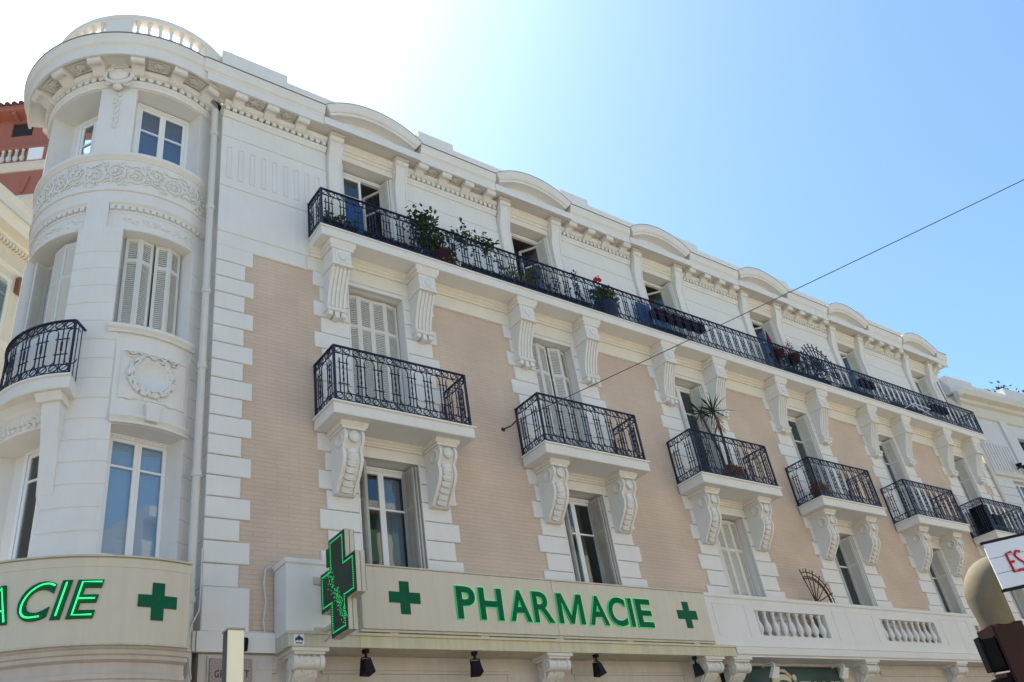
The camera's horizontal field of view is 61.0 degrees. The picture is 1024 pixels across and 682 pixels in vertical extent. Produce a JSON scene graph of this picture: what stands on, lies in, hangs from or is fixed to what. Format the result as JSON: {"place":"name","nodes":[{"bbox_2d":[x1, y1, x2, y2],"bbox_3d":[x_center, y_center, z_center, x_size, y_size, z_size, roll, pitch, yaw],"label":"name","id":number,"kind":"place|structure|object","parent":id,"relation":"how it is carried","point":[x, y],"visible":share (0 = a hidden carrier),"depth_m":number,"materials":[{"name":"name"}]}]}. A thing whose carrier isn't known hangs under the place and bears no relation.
{"place":"outdoors","nodes":[
{"label":"outdoors","id":0,"kind":"place"},
{"bbox_2d":[0,0,1023,392],"label":"sky","id":1,"kind":"structure","parent":0,"point":[795,142],"materials":[{"name":"blue"}]},
{"bbox_2d":[636,302,652,325],"bbox_3d":[3.091,-0.444,19.894,0.400,1.000,0.030,15,-40,-34],"label":"door panel","id":2,"kind":"structure","parent":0,"point":[640,311],"depth_m":19.98,"materials":[{"name":"blue wood"}]},
{"bbox_2d":[697,450,711,471],"bbox_3d":[4.102,2.657,18.161,0.288,0.734,0.279,15,-40,-34],"label":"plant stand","id":3,"kind":"object","parent":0,"point":[706,457],"visible":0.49,"depth_m":18.25,"materials":[{"name":"black metal"}]},
{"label":"pavement","id":4,"kind":"structure","parent":0,"visible":0},
{"bbox_2d":[0,14,1023,681],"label":"apartment building","id":5,"kind":"structure","parent":4,"relation":"on","point":[236,356],"depth_m":15.18,"materials":[{"name":"stone"}]},
{"bbox_2d":[0,448,39,560],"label":"window","id":6,"kind":"structure","parent":5,"relation":"in","point":[21,481],"depth_m":11.30,"materials":[{"name":"white paint"}]},
{"bbox_2d":[21,242,76,345],"bbox_3d":[-6.683,-0.343,12.693,1.160,3.090,0.326,-24,-35,21],"label":"window","id":7,"kind":"structure","parent":5,"relation":"in","point":[48,300],"depth_m":12.90,"materials":[{"name":"white paint"}]},
{"bbox_2d":[70,116,97,157],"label":"window","id":8,"kind":"structure","parent":5,"relation":"in","point":[78,142],"depth_m":14.86,"materials":[{"name":"white paint"}]},
{"bbox_2d":[0,554,193,652],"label":"pharmacy sign","id":9,"kind":"object","parent":5,"relation":"attached to","point":[55,601],"visible":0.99,"depth_m":9.52,"materials":[{"name":"beige metal"}]},
{"bbox_2d":[97,432,168,557],"bbox_3d":[-4.984,1.948,11.467,1.140,2.150,0.100,22,-44,-40],"label":"window","id":10,"kind":"structure","parent":5,"relation":"in","point":[132,503],"depth_m":11.42,"materials":[{"name":"glass"}]},
{"bbox_2d":[114,238,180,334],"bbox_3d":[-5.478,-0.860,13.153,1.140,2.150,0.241,19,-42,-38],"label":"window","id":11,"kind":"structure","parent":5,"relation":"in","point":[127,303],"depth_m":13.04,"materials":[{"name":"white paint"}]},
{"bbox_2d":[133,103,188,168],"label":"window","id":12,"kind":"structure","parent":5,"relation":"in","point":[159,134],"depth_m":14.91,"materials":[{"name":"white paint"}]},
{"bbox_2d":[183,548,202,681],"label":"cable","id":13,"kind":"object","parent":5,"relation":"hanging from","point":[188,668],"visible":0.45,"depth_m":10.68,"materials":[{"name":"grey plastic"}]},
{"bbox_2d":[208,658,251,681],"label":"street name plaque","id":14,"kind":"object","parent":5,"relation":"attached to","point":[215,669],"visible":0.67,"depth_m":10.48,"materials":[{"name":"stone"}]},
{"bbox_2d":[244,637,248,651],"bbox_3d":[-3.321,3.762,10.745,0.100,0.150,0.160,15,-40,-34],"label":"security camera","id":15,"kind":"object","parent":5,"relation":"attached to","point":[246,640],"visible":0.48,"depth_m":10.70,"materials":[{"name":"black plastic"}]},
{"bbox_2d":[262,566,274,632],"bbox_3d":[-3.157,3.350,11.301,0.169,0.884,0.035,10,-37,-29],"label":"cable","id":16,"kind":"object","parent":5,"relation":"on","point":[265,597],"visible":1,"depth_m":11.28,"materials":[{"name":"grey plastic"}]},
{"bbox_2d":[293,634,303,644],"bbox_3d":[-2.660,3.722,10.854,0.140,0.140,0.011,15,-40,-34],"label":"plaque","id":17,"kind":"object","parent":5,"relation":"attached to","point":[298,639],"visible":1,"depth_m":10.85,"materials":[{"name":"white ceramic"}]},
{"bbox_2d":[317,208,357,231],"bbox_3d":[-3.023,-2.033,15.194,0.726,0.457,0.329,15,-40,-34],"label":"planter box","id":18,"kind":"object","parent":5,"relation":"on","point":[337,218],"visible":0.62,"depth_m":15.17,"materials":[{"name":"green plant"}]},
{"bbox_2d":[313,528,366,641],"bbox_3d":[-2.180,3.101,11.055,0.240,1.280,1.080,15,-40,-34],"label":"pharmacy cross","id":19,"kind":"object","parent":5,"relation":"attached to","point":[341,581],"visible":1,"depth_m":10.88,"materials":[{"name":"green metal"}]},
{"bbox_2d":[345,202,363,233],"bbox_3d":[-2.925,-2.019,16.092,0.420,1.330,0.030,15,-40,-34],"label":"door panel","id":20,"kind":"structure","parent":5,"relation":"on","point":[350,208],"depth_m":16.31,"materials":[{"name":"blue glass"}]},
{"bbox_2d":[359,649,375,676],"bbox_3d":[-1.886,4.177,11.308,0.157,0.330,0.160,20,-43,-38],"label":"spotlight","id":21,"kind":"object","parent":5,"relation":"attached to","point":[367,668],"visible":1,"depth_m":11.25,"materials":[{"name":"black plastic"}]},
{"bbox_2d":[342,164,395,239],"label":"window","id":22,"kind":"structure","parent":5,"relation":"in","point":[385,196],"depth_m":17.05,"materials":[{"name":"white paint"}]},
{"bbox_2d":[349,295,404,410],"bbox_3d":[-2.361,0.441,14.830,1.046,2.760,0.172,15,-40,-34],"label":"window","id":23,"kind":"structure","parent":5,"relation":"in","point":[389,331],"depth_m":15.03,"materials":[{"name":"white paint"}]},
{"bbox_2d":[363,228,418,250],"bbox_3d":[-2.227,-1.767,15.724,1.120,0.346,0.262,17,-41,-36],"label":"planter box","id":24,"kind":"object","parent":5,"relation":"on","point":[389,240],"visible":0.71,"depth_m":15.64,"materials":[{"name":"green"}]},
{"bbox_2d":[360,459,425,568],"bbox_3d":[-1.878,3.144,13.054,1.047,2.740,0.448,15,-40,-34],"label":"window","id":25,"kind":"structure","parent":5,"relation":"in","point":[390,518],"depth_m":13.47,"materials":[{"name":"white paint"}]},
{"bbox_2d":[395,203,508,263],"bbox_3d":[-1.093,-1.881,16.768,2.616,1.460,0.660,15,-40,-34],"label":"climbing bush","id":26,"kind":"object","parent":5,"relation":"on","point":[443,254],"visible":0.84,"depth_m":16.42,"materials":[{"name":"green plant"}]},
{"bbox_2d":[470,651,483,676],"bbox_3d":[-0.510,4.553,12.274,0.157,0.330,0.160,5,-35,-23],"label":"spotlight","id":27,"kind":"object","parent":5,"relation":"attached to","point":[476,669],"visible":1,"depth_m":12.22,"materials":[{"name":"black plastic"}]},
{"bbox_2d":[462,263,503,278],"bbox_3d":[-0.621,-1.304,16.842,0.996,0.296,0.256,15,-40,-34],"label":"planter box","id":28,"kind":"object","parent":5,"relation":"on","point":[481,270],"visible":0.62,"depth_m":16.77,"materials":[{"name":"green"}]},
{"bbox_2d":[498,261,535,288],"bbox_3d":[0.105,-1.246,17.430,0.927,0.615,0.312,15,-40,-34],"label":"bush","id":29,"kind":"object","parent":5,"relation":"on","point":[517,274],"visible":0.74,"depth_m":17.42,"materials":[{"name":"green plant"}]},
{"bbox_2d":[511,233,557,292],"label":"window","id":30,"kind":"structure","parent":5,"relation":"in","point":[542,249],"depth_m":19.36,"materials":[{"name":"white paint"}]},
{"bbox_2d":[358,564,715,644],"bbox_3d":[0.739,4.205,13.601,6.980,0.930,0.116,15,-40,-34],"label":"pharmacy sign","id":31,"kind":"object","parent":5,"relation":"on","point":[403,600],"visible":1,"depth_m":13.16,"materials":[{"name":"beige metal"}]},
{"bbox_2d":[532,343,582,445],"bbox_3d":[0.855,1.296,17.049,1.046,2.760,0.243,15,-40,-34],"label":"window","id":32,"kind":"structure","parent":5,"relation":"in","point":[542,368],"depth_m":17.25,"materials":[{"name":"white paint"}]},
{"bbox_2d":[531,275,591,306],"bbox_3d":[1.002,-1.010,18.067,1.552,0.639,0.291,15,-40,-34],"label":"planter box","id":33,"kind":"object","parent":5,"relation":"on","point":[560,295],"visible":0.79,"depth_m":18.02,"materials":[{"name":"green plant"}]},
{"bbox_2d":[571,270,582,298],"bbox_3d":[1.412,-1.060,18.549,0.205,1.117,0.220,15,-40,-34],"label":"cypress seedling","id":34,"kind":"object","parent":33,"relation":"in","point":[576,284],"visible":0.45,"depth_m":18.59,"materials":[{"name":"green plant"}]},
{"bbox_2d":[564,497,619,584],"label":"window","id":35,"kind":"structure","parent":5,"relation":"in","point":[598,522],"depth_m":15.68,"materials":[{"name":"white paint"}]},
{"bbox_2d":[592,654,606,676],"bbox_3d":[1.351,5.062,13.579,0.160,0.330,0.157,-32,-38,31],"label":"spotlight","id":36,"kind":"object","parent":5,"relation":"attached to","point":[599,670],"visible":1,"depth_m":13.52,"materials":[{"name":"black plastic"}]},
{"bbox_2d":[589,275,619,316],"bbox_3d":[2.011,-0.918,18.973,0.844,1.156,0.551,15,-40,-34],"label":"potted geranium","id":37,"kind":"object","parent":5,"relation":"on","point":[610,306],"visible":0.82,"depth_m":18.70,"materials":[{"name":"green plant"}]},
{"bbox_2d":[648,308,670,322],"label":"planter box","id":38,"kind":"object","parent":5,"relation":"attached to","point":[658,316],"visible":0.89,"depth_m":19.93,"materials":[{"name":"plastic"}]},
{"bbox_2d":[644,281,685,333],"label":"window","id":39,"kind":"structure","parent":5,"relation":"in","point":[666,291],"depth_m":21.62,"materials":[{"name":"white paint"}]},
{"bbox_2d":[650,323,686,337],"bbox_3d":[3.511,-0.166,19.722,1.170,0.263,0.223,15,-40,-34],"label":"planter box","id":40,"kind":"object","parent":5,"relation":"on","point":[667,330],"visible":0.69,"depth_m":19.64,"materials":[{"name":"green plastic"}]},
{"bbox_2d":[668,313,689,328],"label":"planter box","id":41,"kind":"object","parent":5,"relation":"attached to","point":[675,321],"visible":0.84,"depth_m":20.27,"materials":[{"name":"brown plastic"}]},
{"bbox_2d":[685,319,706,333],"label":"planter box","id":42,"kind":"object","parent":5,"relation":"attached to","point":[692,327],"visible":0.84,"depth_m":20.61,"materials":[{"name":"plastic"}]},
{"bbox_2d":[692,656,704,677],"bbox_3d":[3.178,5.566,14.868,0.160,0.330,0.157,-8,-32,-3],"label":"spotlight","id":43,"kind":"object","parent":5,"relation":"attached to","point":[698,670],"visible":1,"depth_m":14.80,"materials":[{"name":"black metal"}]},
{"bbox_2d":[675,385,723,473],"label":"window","id":44,"kind":"structure","parent":5,"relation":"in","point":[694,394],"depth_m":19.64,"materials":[{"name":"white paint"}]},
{"bbox_2d":[686,394,733,474],"bbox_3d":[4.406,2.093,18.748,1.223,2.208,0.906,15,-40,-34],"label":"yucca","id":45,"kind":"object","parent":5,"relation":"on","point":[712,409],"visible":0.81,"depth_m":19.04,"materials":[{"name":"green plant"}]},
{"bbox_2d":[721,463,744,478],"bbox_3d":[4.680,2.798,18.326,0.653,0.502,0.364,15,-40,-34],"label":"orange shrub","id":46,"kind":"object","parent":5,"relation":"on","point":[736,468],"visible":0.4,"depth_m":18.25,"materials":[{"name":"plant"}]},
{"bbox_2d":[717,520,767,634],"bbox_3d":[4.507,4.914,17.570,1.046,2.740,0.172,15,-40,-34],"label":"window","id":47,"kind":"structure","parent":5,"relation":"in","point":[740,582],"depth_m":17.82,"materials":[{"name":"white paint"}]},
{"bbox_2d":[751,319,786,368],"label":"window","id":48,"kind":"structure","parent":5,"relation":"in","point":[767,326],"depth_m":23.89,"materials":[{"name":"white paint"}]},
{"bbox_2d":[762,662,779,677],"bbox_3d":[4.828,6.159,16.217,0.220,0.288,0.321,15,-40,-34],"label":"sign lamp","id":49,"kind":"object","parent":5,"relation":"attached to","point":[774,671],"visible":1,"depth_m":16.12,"materials":[{"name":"white metal"}]},
{"bbox_2d":[765,331,781,368],"bbox_3d":[6.901,0.408,22.820,0.170,1.620,0.162,15,-40,-34],"label":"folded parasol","id":50,"kind":"object","parent":5,"relation":"on","point":[769,339],"visible":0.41,"depth_m":22.96,"materials":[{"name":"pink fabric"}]},
{"bbox_2d":[769,345,784,360],"bbox_3d":[6.815,0.317,22.264,0.473,0.371,0.409,15,-40,-34],"label":"hanging basket","id":51,"kind":"object","parent":5,"relation":"hanging from","point":[779,351],"visible":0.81,"depth_m":22.11,"materials":[{"name":"brown plant"}]},
{"bbox_2d":[719,667,840,681],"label":"shop sign","id":52,"kind":"object","parent":5,"relation":"attached to","point":[761,674],"visible":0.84,"depth_m":16.90,"materials":[{"name":"teal"}]},
{"bbox_2d":[785,340,799,365],"bbox_3d":[7.292,0.285,22.720,0.466,0.773,0.420,15,-40,-34],"label":"hanging basket","id":53,"kind":"object","parent":5,"relation":"hanging from","point":[795,357],"visible":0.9,"depth_m":22.50,"materials":[{"name":"brown plant"}]},
{"bbox_2d":[781,353,831,383],"bbox_3d":[7.665,0.743,22.809,2.013,0.828,0.352,15,-40,-34],"label":"planter box","id":54,"kind":"object","parent":5,"relation":"on","point":[787,369],"visible":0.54,"depth_m":22.75,"materials":[{"name":"green plant"}]},
{"bbox_2d":[787,415,834,498],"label":"window","id":55,"kind":"structure","parent":5,"relation":"in","point":[802,425],"depth_m":22.01,"materials":[{"name":"white paint"}]},
{"bbox_2d":[799,568,834,602],"bbox_3d":[6.450,5.176,18.305,0.976,0.750,0.022,15,-40,-34],"label":"fan trellis","id":56,"kind":"object","parent":5,"relation":"on","point":[823,588],"visible":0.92,"depth_m":18.29,"materials":[{"name":"grey metal"}]},
{"bbox_2d":[810,482,830,497],"bbox_3d":[7.103,3.465,20.032,0.671,0.501,0.360,15,-40,-34],"label":"orange shrub","id":57,"kind":"object","parent":5,"relation":"on","point":[825,487],"visible":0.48,"depth_m":19.93,"materials":[{"name":"plant"}]},
{"bbox_2d":[800,344,840,381],"bbox_3d":[8.262,0.514,23.515,1.640,1.008,0.035,15,-40,-34],"label":"wheel trellis","id":58,"kind":"object","parent":5,"relation":"attached to","point":[821,354],"visible":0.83,"depth_m":23.57,"materials":[{"name":"black metal"}]},
{"bbox_2d":[831,663,848,677],"bbox_3d":[6.594,6.642,17.455,0.220,0.288,0.321,15,-40,-34],"label":"sign lamp","id":59,"kind":"object","parent":5,"relation":"attached to","point":[844,671],"visible":1,"depth_m":17.36,"materials":[{"name":"white metal"}]},
{"bbox_2d":[839,351,871,393],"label":"window","id":60,"kind":"structure","parent":5,"relation":"in","point":[852,359],"depth_m":26.11,"materials":[{"name":"white paint"}]},
{"bbox_2d":[839,386,872,397],"bbox_3d":[9.448,1.399,23.924,1.564,0.400,0.302,15,-40,-34],"label":"planter box","id":61,"kind":"object","parent":5,"relation":"on","point":[857,392],"visible":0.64,"depth_m":23.91,"materials":[{"name":"green"}]},
{"bbox_2d":[835,536,888,639],"bbox_3d":[7.739,5.739,19.746,1.047,2.740,0.346,15,-40,-34],"label":"window","id":62,"kind":"structure","parent":5,"relation":"in","point":[853,565],"depth_m":20.21,"materials":[{"name":"white paint"}]},
{"bbox_2d":[856,378,876,389],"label":"planter box","id":63,"kind":"object","parent":5,"relation":"attached to","point":[865,383],"visible":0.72,"depth_m":24.54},
{"bbox_2d":[879,439,923,518],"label":"window","id":64,"kind":"structure","parent":5,"relation":"in","point":[893,459],"depth_m":24.18,"materials":[{"name":"white paint"}]},
{"bbox_2d":[883,394,923,412],"bbox_3d":[11.438,1.909,25.357,1.840,0.496,0.314,15,-40,-34],"label":"planter box","id":65,"kind":"object","parent":5,"relation":"on","point":[901,402],"visible":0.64,"depth_m":25.19,"materials":[{"name":"green plastic"}]},
{"bbox_2d":[905,403,931,415],"bbox_3d":[11.880,2.052,25.387,1.411,0.053,0.490,15,-40,-34],"label":"drying rack","id":66,"kind":"object","parent":5,"relation":"attached to","point":[919,408],"visible":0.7,"depth_m":25.19,"materials":[{"name":"white metal"}]},
{"bbox_2d":[913,377,944,420],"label":"window","id":67,"kind":"structure","parent":5,"relation":"in","point":[922,383],"depth_m":28.32,"materials":[{"name":"white paint"}]},
{"bbox_2d":[928,401,949,415],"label":"planter box","id":68,"kind":"object","parent":5,"relation":"attached to","point":[939,409],"visible":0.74,"depth_m":26.71,"materials":[{"name":"plant"}]},
{"bbox_2d":[936,382,958,424],"bbox_3d":[14.083,2.184,27.914,0.143,2.002,0.050,15,-40,-34],"label":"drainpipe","id":69,"kind":"object","parent":5,"relation":"on","point":[944,396],"visible":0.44,"depth_m":28.17,"materials":[{"name":"white metal"}]},
{"bbox_2d":[929,550,965,613],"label":"window","id":70,"kind":"structure","parent":5,"relation":"in","point":[945,583],"depth_m":22.44,"materials":[{"name":"white paint"}]},
{"bbox_2d":[954,459,984,507],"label":"window","id":71,"kind":"structure","parent":5,"relation":"in","point":[965,477],"depth_m":26.53,"materials":[{"name":"white paint"}]},
{"bbox_2d":[968,504,994,535],"bbox_3d":[13.437,5.128,24.742,0.320,0.840,0.420,15,-40,-34],"label":"storage cabinet","id":72,"kind":"object","parent":5,"relation":"on","point":[976,518],"visible":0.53,"depth_m":24.69,"materials":[{"name":"black plastic"}]},
{"bbox_2d":[991,514,1006,530],"bbox_3d":[13.895,5.353,24.983,0.570,0.590,0.420,15,-40,-34],"label":"storage cabinet","id":73,"kind":"object","parent":5,"relation":"on","point":[997,521],"visible":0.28,"depth_m":24.84,"materials":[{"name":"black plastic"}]},
{"bbox_2d":[1009,588,1023,618],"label":"window","id":74,"kind":"structure","parent":5,"relation":"in","point":[1018,594],"depth_m":24.64,"materials":[{"name":"white paint"}]},
{"bbox_3d":[-0.054,1.512,15.527,0.143,0.104,0.293,15,-40,-34],"label":"wall hook","id":75,"kind":"object","parent":5,"relation":"attached to","visible":0},
{"bbox_2d":[516,179,1023,420],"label":"overhead wire","id":76,"kind":"object","parent":75,"relation":"attached to","point":[774,299],"visible":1,"depth_m":14.64,"materials":[{"name":"grey metal"}]},
{"bbox_2d":[938,376,1023,532],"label":"white house","id":77,"kind":"structure","parent":4,"relation":"on","point":[999,414],"depth_m":29.27,"materials":[{"name":"paint"}]},
{"bbox_2d":[1015,463,1023,469],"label":"floodlight","id":78,"kind":"object","parent":77,"relation":"attached to","point":[1019,465],"visible":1,"depth_m":28.28,"materials":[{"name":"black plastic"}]},
{"bbox_2d":[1015,484,1023,500],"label":"window","id":79,"kind":"structure","parent":77,"relation":"in","point":[1018,486],"depth_m":28.43,"materials":[{"name":"white paint"}]},
{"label":"road","id":80,"kind":"structure","parent":0,"visible":0},
{"bbox_2d":[222,627,244,681],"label":"metal post","id":81,"kind":"object","parent":80,"relation":"on","point":[233,656],"visible":1,"depth_m":5.74,"materials":[{"name":"grey metal"}]},
{"bbox_2d":[963,556,1023,681],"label":"traffic light","id":82,"kind":"object","parent":80,"relation":"on","point":[999,641],"visible":0.76,"depth_m":5.72,"materials":[{"name":"beige paint"}]},
{"bbox_2d":[980,532,1023,592],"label":"board sign","id":83,"kind":"object","parent":82,"relation":"attached to","point":[1005,555],"visible":1,"depth_m":5.76,"materials":[{"name":"white plastic"}]},
{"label":"ground","id":84,"kind":"structure","parent":0,"visible":0},
{"bbox_2d":[0,183,32,379],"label":"cream building","id":85,"kind":"structure","parent":84,"relation":"on","point":[16,214],"depth_m":26.43,"materials":[{"name":"paint"}]},
{"bbox_2d":[0,100,92,210],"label":"red building","id":86,"kind":"structure","parent":84,"relation":"on","point":[23,149],"depth_m":37.47,"materials":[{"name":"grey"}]},
{"bbox_2d":[12,124,33,136],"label":"window","id":87,"kind":"structure","parent":86,"relation":"in","point":[19,130],"depth_m":38.93,"materials":[{"name":"grey glass"}]},
{"bbox_2d":[985,381,1023,391],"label":"pine tree","id":88,"kind":"object","parent":84,"relation":"on","point":[997,388],"visible":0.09,"depth_m":44.17,"materials":[{"name":"green plant"}]}
]}

